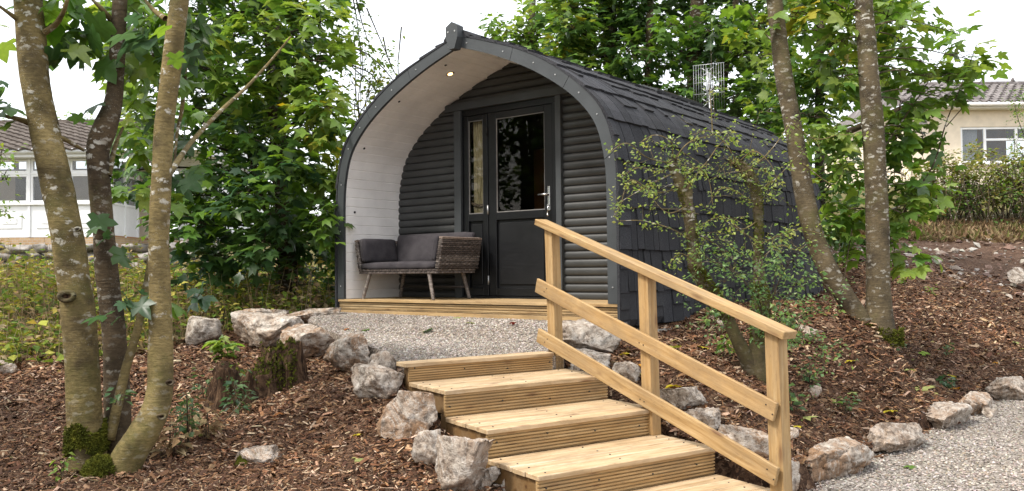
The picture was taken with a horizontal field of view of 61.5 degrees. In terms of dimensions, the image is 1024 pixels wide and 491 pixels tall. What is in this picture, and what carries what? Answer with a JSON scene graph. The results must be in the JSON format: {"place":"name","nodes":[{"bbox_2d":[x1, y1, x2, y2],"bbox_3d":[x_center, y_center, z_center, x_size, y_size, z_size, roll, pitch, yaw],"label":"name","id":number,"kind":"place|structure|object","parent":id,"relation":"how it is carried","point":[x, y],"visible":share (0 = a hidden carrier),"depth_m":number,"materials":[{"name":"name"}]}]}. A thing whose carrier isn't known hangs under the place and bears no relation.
{"place":"outdoors","nodes":[
{"label":"outdoors","id":0,"kind":"place"},
{"bbox_2d":[2,114,23,168],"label":"distant tree","id":1,"kind":"object","parent":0,"point":[17,165],"visible":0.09,"depth_m":60.09,"materials":[{"name":"green plant"}]},
{"bbox_2d":[56,110,96,168],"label":"distant tree","id":2,"kind":"object","parent":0,"point":[84,118],"visible":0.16,"depth_m":62.12,"materials":[{"name":"green plant"}]},
{"bbox_2d":[308,313,626,417],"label":"gravel terrace","id":3,"kind":"structure","parent":0,"point":[335,336],"depth_m":7.61,"materials":[{"name":"grey gravel"}]},
{"bbox_2d":[290,307,342,322],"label":"rock","id":4,"kind":"object","parent":3,"relation":"on","point":[306,315],"visible":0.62,"depth_m":9.39,"materials":[{"name":"stone"}]},
{"bbox_2d":[307,312,626,366],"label":"gravel stones","id":5,"kind":"object","parent":3,"relation":"on","point":[443,323],"visible":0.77,"depth_m":7.68,"materials":[{"name":"grey gravel"}]},
{"bbox_2d":[0,185,1023,490],"bbox_3d":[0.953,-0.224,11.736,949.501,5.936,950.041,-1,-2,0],"label":"ground","id":6,"kind":"structure","parent":0,"point":[724,467],"depth_m":7.35,"materials":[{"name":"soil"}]},
{"bbox_2d":[0,360,17,374],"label":"rock","id":7,"kind":"object","parent":6,"relation":"on","point":[6,367],"visible":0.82,"depth_m":7.22,"materials":[{"name":"stone"}]},
{"bbox_2d":[0,446,17,462],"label":"stick","id":8,"kind":"object","parent":6,"relation":"on","point":[10,454],"visible":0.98,"depth_m":5.35,"materials":[{"name":"brown wood"}]},
{"bbox_2d":[0,143,27,220],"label":"shrub","id":9,"kind":"object","parent":6,"relation":"on","point":[4,175],"visible":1,"depth_m":12.55,"materials":[{"name":"green plant"}]},
{"bbox_2d":[11,249,49,269],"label":"shrub","id":10,"kind":"object","parent":6,"relation":"on","point":[36,259],"visible":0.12,"depth_m":14.45,"materials":[{"name":"green plant"}]},
{"bbox_2d":[49,452,79,480],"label":"seedling","id":11,"kind":"object","parent":6,"relation":"on","point":[66,464],"visible":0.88,"depth_m":4.96,"materials":[{"name":"green plant"}]},
{"bbox_2d":[71,472,103,481],"bbox_3d":[-2.399,1.311,4.864,0.256,0.036,0.008,-1,-2,23],"label":"stick","id":12,"kind":"object","parent":6,"relation":"on","point":[83,477],"visible":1,"depth_m":4.88,"materials":[{"name":"brown wood"}]},
{"bbox_2d":[0,241,217,270],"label":"stone wall","id":13,"kind":"structure","parent":6,"relation":"on","point":[20,249],"depth_m":16.18,"materials":[{"name":"grey stone"}]},
{"bbox_2d":[0,119,270,247],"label":"bungalow","id":14,"kind":"object","parent":6,"relation":"on","point":[30,209],"visible":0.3,"depth_m":20.36,"materials":[{"name":"paint"}]},
{"bbox_2d":[0,175,27,202],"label":"window","id":15,"kind":"structure","parent":14,"relation":"in","point":[26,176],"depth_m":20.04,"materials":[{"name":"white plastic"}]},
{"bbox_2d":[0,159,27,172],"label":"window","id":16,"kind":"structure","parent":14,"relation":"in","point":[8,160],"depth_m":20.06,"materials":[{"name":"white plastic"}]},
{"bbox_2d":[31,159,36,172],"bbox_3d":[-10.793,-1.857,20.097,0.856,0.319,0.080,-1,-2,0],"label":"window","id":17,"kind":"structure","parent":14,"relation":"in","point":[32,160],"depth_m":20.06,"materials":[{"name":"white plastic"}]},
{"bbox_2d":[31,174,42,202],"bbox_3d":[-10.787,-1.330,20.081,0.856,0.656,0.080,-1,-2,0],"label":"window","id":18,"kind":"structure","parent":14,"relation":"in","point":[32,176],"depth_m":20.05,"materials":[{"name":"white plastic"}]},
{"bbox_2d":[70,159,86,171],"bbox_3d":[-9.838,-1.867,20.097,0.933,0.319,0.080,-1,-2,0],"label":"window","id":19,"kind":"structure","parent":14,"relation":"in","point":[71,160],"depth_m":20.06,"materials":[{"name":"white plastic"}]},
{"bbox_2d":[71,174,89,201],"bbox_3d":[-9.833,-1.339,20.081,0.933,0.656,0.080,-1,-2,0],"label":"window","id":20,"kind":"structure","parent":14,"relation":"in","point":[73,175],"depth_m":20.05,"materials":[{"name":"white plastic"}]},
{"bbox_2d":[0,0,290,478],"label":"multi stem tree","id":21,"kind":"object","parent":6,"relation":"on","point":[100,443],"visible":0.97,"depth_m":5.25,"materials":[{"name":"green plant"}]},
{"bbox_2d":[104,387,136,409],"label":"seedling","id":22,"kind":"object","parent":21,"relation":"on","point":[129,391],"visible":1,"depth_m":5.05,"materials":[{"name":"green plant"}]},
{"bbox_2d":[0,234,334,366],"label":"undergrowth","id":23,"kind":"object","parent":6,"relation":"on","point":[38,300],"visible":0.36,"depth_m":9.77,"materials":[{"name":"green plant"}]},
{"bbox_2d":[150,412,193,457],"bbox_3d":[-2.176,1.209,5.458,0.312,0.338,0.325,0,-2,-15],"label":"dead weed","id":24,"kind":"object","parent":6,"relation":"on","point":[180,450],"visible":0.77,"depth_m":5.42,"materials":[{"name":"brown plant"}]},
{"bbox_2d":[168,392,200,448],"bbox_3d":[-2.101,1.148,5.542,0.204,0.382,0.288,1,-2,-36],"label":"nettle","id":25,"kind":"object","parent":6,"relation":"on","point":[183,430],"visible":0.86,"depth_m":5.54,"materials":[{"name":"green plant"}]},
{"bbox_2d":[176,396,202,431],"bbox_3d":[-2.196,1.164,5.865,0.199,0.297,0.239,-1,-2,0],"label":"nettle","id":26,"kind":"object","parent":6,"relation":"on","point":[182,403],"visible":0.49,"depth_m":5.86,"materials":[{"name":"green plant"}]},
{"bbox_2d":[187,367,212,402],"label":"nettle","id":27,"kind":"object","parent":6,"relation":"on","point":[199,386],"visible":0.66,"depth_m":6.67,"materials":[{"name":"green plant"}]},
{"bbox_2d":[185,316,222,345],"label":"rock","id":28,"kind":"object","parent":6,"relation":"on","point":[201,330],"visible":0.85,"depth_m":8.76,"materials":[{"name":"grey stone"}]},
{"bbox_2d":[191,397,225,439],"bbox_3d":[-2.045,1.175,5.775,0.260,0.335,0.296,-1,-2,0],"label":"dead weed","id":29,"kind":"object","parent":6,"relation":"on","point":[211,428],"visible":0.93,"depth_m":5.77,"materials":[{"name":"brown plant"}]},
{"bbox_2d":[214,292,231,330],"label":"dock plant","id":30,"kind":"object","parent":6,"relation":"on","point":[223,310],"visible":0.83,"depth_m":9.58,"materials":[{"name":"green plant"}]},
{"bbox_2d":[202,335,244,361],"bbox_3d":[-2.651,0.951,7.845,0.361,0.281,0.301,-1,-2,0],"label":"sapling","id":31,"kind":"object","parent":6,"relation":"on","point":[217,347],"visible":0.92,"depth_m":7.84,"materials":[{"name":"green plant"}]},
{"bbox_2d":[84,0,367,310],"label":"sycamore tree","id":32,"kind":"object","parent":6,"relation":"on","point":[286,218],"visible":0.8,"depth_m":10.10,"materials":[{"name":"green plant"}]},
{"bbox_2d":[222,393,249,421],"bbox_3d":[-1.983,1.170,6.113,0.031,0.203,0.346,-2,-2,29],"label":"stick","id":33,"kind":"object","parent":6,"relation":"on","point":[235,408],"visible":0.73,"depth_m":6.12,"materials":[{"name":"brown wood"}]},
{"bbox_2d":[217,363,257,405],"bbox_3d":[-2.057,1.054,6.461,0.267,0.344,0.219,-2,-2,35],"label":"nettle","id":34,"kind":"object","parent":6,"relation":"on","point":[240,374],"visible":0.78,"depth_m":6.46,"materials":[{"name":"green plant"}]},
{"bbox_2d":[219,381,257,413],"bbox_3d":[-2.006,1.110,6.267,0.298,0.274,0.291,-1,-2,0],"label":"nettle","id":35,"kind":"object","parent":6,"relation":"on","point":[237,403],"visible":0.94,"depth_m":6.25,"materials":[{"name":"green plant"}]},
{"bbox_2d":[220,444,268,456],"bbox_3d":[-1.695,1.305,5.463,0.299,0.055,0.120,0,-2,-20],"label":"stick","id":36,"kind":"object","parent":6,"relation":"on","point":[226,453],"visible":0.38,"depth_m":5.44,"materials":[{"name":"brown wood"}]},
{"bbox_2d":[201,336,307,413],"bbox_3d":[-1.995,0.988,6.735,0.805,0.543,0.718,-1,-2,0],"label":"tree stump","id":37,"kind":"object","parent":6,"relation":"on","point":[279,367],"visible":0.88,"depth_m":6.66,"materials":[{"name":"brown wood"}]},
{"bbox_2d":[234,444,281,465],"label":"rock","id":38,"kind":"object","parent":6,"relation":"on","point":[258,454],"visible":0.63,"depth_m":5.31,"materials":[{"name":"stone"}]},
{"bbox_2d":[241,308,288,313],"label":"rock","id":39,"kind":"object","parent":6,"relation":"on","point":[262,310],"visible":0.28,"depth_m":9.26,"materials":[{"name":"stone"}]},
{"bbox_2d":[230,310,303,346],"bbox_3d":[-2.423,0.836,8.480,0.749,0.388,0.480,-1,-2,3],"label":"rock","id":40,"kind":"object","parent":6,"relation":"on","point":[255,329],"visible":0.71,"depth_m":8.36,"materials":[{"name":"stone"}]},
{"bbox_2d":[280,323,334,357],"bbox_3d":[-1.797,0.850,7.579,0.488,0.279,0.364,-1,4,6],"label":"rock","id":41,"kind":"object","parent":6,"relation":"on","point":[315,340],"visible":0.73,"depth_m":7.52,"materials":[{"name":"stone"}]},
{"bbox_2d":[323,332,369,371],"bbox_3d":[-1.321,0.878,6.852,0.356,0.368,0.398,0,-2,-25],"label":"rock","id":42,"kind":"object","parent":6,"relation":"on","point":[348,351],"visible":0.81,"depth_m":6.74,"materials":[{"name":"stone"}]},
{"bbox_2d":[320,0,404,173],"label":"elder tree","id":43,"kind":"object","parent":6,"relation":"on","point":[377,83],"visible":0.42,"depth_m":12.39,"materials":[{"name":"green plant"}]},
{"bbox_2d":[351,363,405,398],"bbox_3d":[-0.917,0.970,5.947,0.336,0.311,0.303,0,-2,-28],"label":"rock","id":44,"kind":"object","parent":6,"relation":"on","point":[373,380],"visible":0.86,"depth_m":5.86,"materials":[{"name":"stone"}]},
{"bbox_2d":[368,350,396,370],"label":"rock","id":45,"kind":"object","parent":6,"relation":"on","point":[385,358],"visible":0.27,"depth_m":6.13,"materials":[{"name":"stone"}]},
{"bbox_2d":[376,390,437,440],"bbox_3d":[-0.658,1.060,5.436,0.388,0.309,0.233,-1,-2,-2],"label":"rock","id":46,"kind":"object","parent":6,"relation":"on","point":[406,414],"visible":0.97,"depth_m":5.34,"materials":[{"name":"stone"}]},
{"bbox_2d":[411,429,440,465],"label":"rock","id":47,"kind":"object","parent":6,"relation":"on","point":[424,448],"visible":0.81,"depth_m":5.03,"materials":[{"name":"stone"}]},
{"bbox_2d":[435,434,493,490],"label":"rock","id":48,"kind":"object","parent":6,"relation":"on","point":[461,463],"visible":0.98,"depth_m":4.76,"materials":[{"name":"stone"}]},
{"bbox_2d":[479,477,491,489],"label":"pebble","id":49,"kind":"object","parent":6,"relation":"on","point":[486,482],"visible":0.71,"depth_m":4.88,"materials":[{"name":"stone"}]},
{"bbox_2d":[484,468,489,478],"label":"pebble","id":50,"kind":"object","parent":6,"relation":"on","point":[486,475],"visible":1,"depth_m":4.90,"materials":[{"name":"stone"}]},
{"bbox_2d":[487,466,500,482],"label":"pebble","id":51,"kind":"object","parent":6,"relation":"on","point":[494,472],"visible":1,"depth_m":4.89,"materials":[{"name":"grey stone"}]},
{"bbox_2d":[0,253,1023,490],"bbox_3d":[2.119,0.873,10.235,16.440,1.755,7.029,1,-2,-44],"label":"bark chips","id":52,"kind":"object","parent":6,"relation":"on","point":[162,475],"visible":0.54,"depth_m":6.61,"materials":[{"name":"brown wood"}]},
{"bbox_2d":[477,0,575,54],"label":"hazy tree","id":53,"kind":"object","parent":6,"relation":"on","point":[531,36],"visible":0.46,"depth_m":21.95,"materials":[{"name":"green plant"}]},
{"bbox_2d":[335,22,823,331],"bbox_3d":[1.131,-0.499,10.752,3.880,3.410,5.529,-2,-2,38],"label":"camping pod","id":54,"kind":"object","parent":6,"relation":"on","point":[498,147],"visible":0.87,"depth_m":9.38,"materials":[{"name":"grey paint"}]},
{"bbox_2d":[354,232,481,299],"bbox_3d":[-1.040,0.227,9.627,1.360,0.742,0.734,-2,-2,38],"label":"rattan sofa","id":55,"kind":"object","parent":54,"relation":"on","point":[431,253],"visible":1,"depth_m":9.49,"materials":[{"name":"wicker"}]},
{"bbox_2d":[463,114,489,295],"bbox_3d":[-0.391,-0.451,9.688,0.353,2.030,0.055,-2,-2,38],"label":"panel","id":56,"kind":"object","parent":54,"relation":"in","point":[478,223],"depth_m":9.64,"materials":[{"name":"grey wood"}]},
{"bbox_2d":[486,104,552,296],"bbox_3d":[0.075,-0.468,9.283,0.884,2.030,0.123,-2,-2,38],"label":"door","id":57,"kind":"structure","parent":54,"relation":"in","point":[516,245],"depth_m":9.32,"materials":[{"name":"grey wood"}]},
{"bbox_2d":[396,351,769,490],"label":"wooden steps","id":58,"kind":"structure","parent":6,"relation":"on","point":[646,459],"depth_m":5.39,"materials":[{"name":"brown wood"}]},
{"bbox_2d":[534,219,796,490],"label":"handrail","id":59,"kind":"object","parent":58,"relation":"attached to","point":[775,470],"visible":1,"depth_m":5.49,"materials":[{"name":"brown wood"}]},
{"bbox_2d":[568,348,610,370],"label":"rock","id":60,"kind":"object","parent":6,"relation":"on","point":[602,358],"visible":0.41,"depth_m":6.59,"materials":[{"name":"grey stone"}]},
{"bbox_2d":[562,319,620,352],"bbox_3d":[0.636,0.790,7.030,0.504,0.349,0.440,-1,1,0],"label":"rock","id":61,"kind":"object","parent":6,"relation":"on","point":[581,334],"visible":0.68,"depth_m":6.88,"materials":[{"name":"grey stone"}]},
{"bbox_2d":[521,0,670,89],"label":"sycamore tree","id":62,"kind":"object","parent":6,"relation":"on","point":[579,41],"visible":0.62,"depth_m":15.93,"materials":[{"name":"green plant"}]},
{"bbox_2d":[612,361,640,382],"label":"rock","id":63,"kind":"object","parent":6,"relation":"on","point":[630,370],"visible":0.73,"depth_m":6.34,"materials":[{"name":"stone"}]},
{"bbox_2d":[660,386,707,409],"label":"rock","id":64,"kind":"object","parent":6,"relation":"on","point":[685,396],"visible":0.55,"depth_m":5.92,"materials":[{"name":"grey stone"}]},
{"bbox_2d":[684,407,720,429],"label":"rock","id":65,"kind":"object","parent":6,"relation":"on","point":[710,417],"visible":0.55,"depth_m":5.68,"materials":[{"name":"stone"}]},
{"bbox_2d":[599,0,808,140],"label":"sycamore tree","id":66,"kind":"object","parent":6,"relation":"on","point":[693,33],"visible":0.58,"depth_m":15.28,"materials":[{"name":"green plant"}]},
{"bbox_2d":[693,62,724,110],"bbox_3d":[3.097,-1.142,13.430,0.490,3.411,0.181,-1,-2,25],"label":"television aerial","id":67,"kind":"object","parent":6,"relation":"on","point":[709,84],"visible":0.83,"depth_m":13.43,"materials":[{"name":"metal"}]},
{"bbox_2d":[717,318,724,327],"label":"stone","id":68,"kind":"object","parent":6,"relation":"on","point":[719,322],"visible":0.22,"depth_m":7.95,"materials":[{"name":"stone"}]},
{"bbox_2d":[714,326,735,357],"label":"seedling","id":69,"kind":"object","parent":6,"relation":"on","point":[721,346],"visible":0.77,"depth_m":7.18,"materials":[{"name":"green plant"}]},
{"bbox_2d":[604,82,868,383],"bbox_3d":[1.850,-0.059,6.787,2.300,2.541,0.779,0,-2,-6],"label":"hawthorn bush","id":70,"kind":"object","parent":6,"relation":"on","point":[751,358],"visible":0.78,"depth_m":6.79,"materials":[{"name":"green plant"}]},
{"bbox_2d":[718,424,768,457],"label":"rock","id":71,"kind":"object","parent":6,"relation":"on","point":[755,441],"visible":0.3,"depth_m":5.33,"materials":[{"name":"stone"}]},
{"bbox_2d":[676,218,858,401],"bbox_3d":[1.877,0.484,6.407,1.373,1.397,0.855,-1,-2,0],"label":"rose bush","id":72,"kind":"object","parent":6,"relation":"on","point":[787,321],"visible":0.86,"depth_m":6.48,"materials":[{"name":"green plant"}]},
{"bbox_2d":[767,456,800,490],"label":"rock","id":73,"kind":"object","parent":6,"relation":"on","point":[796,475],"visible":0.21,"depth_m":5.10,"materials":[{"name":"stone"}]},
{"bbox_2d":[790,427,798,439],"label":"stone","id":74,"kind":"object","parent":6,"relation":"on","point":[794,432],"visible":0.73,"depth_m":5.93,"materials":[{"name":"stone"}]},
{"bbox_2d":[789,382,806,411],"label":"seedling","id":75,"kind":"object","parent":6,"relation":"on","point":[794,398],"visible":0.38,"depth_m":6.45,"materials":[{"name":"green plant"}]},
{"bbox_2d":[796,357,821,387],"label":"seedling","id":76,"kind":"object","parent":6,"relation":"on","point":[806,377],"visible":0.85,"depth_m":7.37,"materials":[{"name":"green plant"}]},
{"bbox_2d":[800,416,817,420],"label":"fallen leaf","id":77,"kind":"object","parent":6,"relation":"on","point":[807,417],"visible":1,"depth_m":6.43,"materials":[{"name":"yellow plant"}]},
{"bbox_2d":[799,324,823,333],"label":"rock","id":78,"kind":"object","parent":6,"relation":"on","point":[806,328],"visible":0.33,"depth_m":8.10,"materials":[{"name":"stone"}]},
{"bbox_2d":[808,385,821,396],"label":"stone","id":79,"kind":"object","parent":6,"relation":"on","point":[817,390],"visible":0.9,"depth_m":6.84,"materials":[{"name":"stone"}]},
{"bbox_2d":[806,436,874,482],"bbox_3d":[2.264,1.501,5.958,0.280,0.303,0.796,-10,-8,43],"label":"rock","id":80,"kind":"object","parent":6,"relation":"on","point":[833,458],"visible":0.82,"depth_m":5.83,"materials":[{"name":"stone"}]},
{"bbox_2d":[736,0,958,262],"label":"sycamore tree","id":81,"kind":"object","parent":6,"relation":"on","point":[805,82],"visible":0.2,"depth_m":13.45,"materials":[{"name":"green plant"}]},
{"bbox_2d":[838,391,860,414],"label":"seedling","id":82,"kind":"object","parent":6,"relation":"on","point":[846,402],"visible":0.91,"depth_m":7.15,"materials":[{"name":"green plant"}]},
{"bbox_2d":[711,0,1012,347],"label":"twin stem tree","id":83,"kind":"object","parent":6,"relation":"on","point":[878,220],"visible":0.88,"depth_m":8.81,"materials":[{"name":"green plant"}]},
{"bbox_2d":[867,422,922,452],"bbox_3d":[3.073,1.531,6.807,0.300,0.314,0.846,6,3,44],"label":"rock","id":84,"kind":"object","parent":6,"relation":"on","point":[887,437],"visible":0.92,"depth_m":6.61,"materials":[{"name":"stone"}]},
{"bbox_2d":[898,276,909,285],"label":"seedling","id":85,"kind":"object","parent":6,"relation":"on","point":[902,280],"visible":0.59,"depth_m":11.96,"materials":[{"name":"green plant"}]},
{"bbox_2d":[825,78,1023,186],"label":"bungalow","id":86,"kind":"object","parent":6,"relation":"on","point":[983,120],"visible":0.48,"depth_m":28.15,"materials":[{"name":"paint"}]},
{"bbox_2d":[960,127,1023,162],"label":"window","id":87,"kind":"structure","parent":86,"relation":"in","point":[968,134],"depth_m":28.17,"materials":[{"name":"white plastic"}]},
{"bbox_2d":[831,213,1023,242],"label":"dry grass","id":88,"kind":"structure","parent":6,"relation":"on","point":[968,230],"depth_m":18.62,"materials":[{"name":"beige plant"}]},
{"bbox_2d":[832,229,1023,326],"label":"rubble stones","id":89,"kind":"object","parent":6,"relation":"on","point":[996,255],"visible":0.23,"depth_m":15.84,"materials":[{"name":"grey stone"}]},
{"bbox_2d":[922,386,934,390],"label":"fallen leaf","id":90,"kind":"object","parent":6,"relation":"on","point":[925,388],"visible":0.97,"depth_m":7.92,"materials":[{"name":"yellow plant"}]},
{"bbox_2d":[924,284,936,295],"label":"seedling","id":91,"kind":"object","parent":6,"relation":"on","point":[930,289],"visible":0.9,"depth_m":11.98,"materials":[{"name":"green plant"}]},
{"bbox_2d":[936,372,955,387],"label":"fern","id":92,"kind":"object","parent":6,"relation":"on","point":[945,383],"visible":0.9,"depth_m":9.13,"materials":[{"name":"green plant"}]},
{"bbox_2d":[937,343,954,354],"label":"seedling","id":93,"kind":"object","parent":6,"relation":"on","point":[948,347],"visible":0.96,"depth_m":9.95,"materials":[{"name":"green plant"}]},
{"bbox_2d":[925,401,971,428],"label":"rock","id":94,"kind":"object","parent":6,"relation":"on","point":[943,415],"visible":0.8,"depth_m":7.60,"materials":[{"name":"stone"}]},
{"bbox_2d":[950,248,958,252],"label":"rock","id":95,"kind":"object","parent":6,"relation":"on","point":[954,250],"visible":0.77,"depth_m":16.56,"materials":[{"name":"grey stone"}]},
{"bbox_2d":[887,139,1023,223],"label":"hedge","id":96,"kind":"object","parent":6,"relation":"on","point":[990,196],"visible":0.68,"depth_m":20.58,"materials":[{"name":"green plant"}]},
{"bbox_2d":[958,391,992,415],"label":"rock","id":97,"kind":"object","parent":6,"relation":"on","point":[977,401],"visible":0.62,"depth_m":8.28,"materials":[{"name":"stone"}]},
{"bbox_2d":[979,82,1023,188],"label":"shrub","id":98,"kind":"object","parent":6,"relation":"on","point":[1016,150],"visible":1,"depth_m":15.07,"materials":[{"name":"green plant"}]},
{"bbox_2d":[985,376,1023,399],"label":"rock","id":99,"kind":"object","parent":6,"relation":"on","point":[1008,388],"visible":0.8,"depth_m":9.12,"materials":[{"name":"stone"}]},
{"bbox_2d":[1007,267,1023,283],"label":"rock","id":100,"kind":"object","parent":6,"relation":"on","point":[1015,275],"visible":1,"depth_m":13.92,"materials":[{"name":"grey stone"}]},
{"bbox_2d":[0,0,1023,233],"label":"sky","id":101,"kind":"structure","parent":0,"point":[423,23],"materials":[{"name":"white"}]},
{"bbox_2d":[808,400,1023,490],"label":"gravel path","id":102,"kind":"structure","parent":0,"point":[940,470],"depth_m":6.26,"materials":[{"name":"grey gravel"}]},
{"bbox_2d":[903,465,916,468],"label":"fallen leaf","id":103,"kind":"object","parent":102,"relation":"on","point":[911,466],"visible":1,"depth_m":6.10,"materials":[{"name":"green plant"}]},
{"bbox_2d":[982,407,997,417],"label":"rock","id":104,"kind":"object","parent":102,"relation":"on","point":[990,412],"visible":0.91,"depth_m":8.14,"materials":[{"name":"stone"}]}
]}

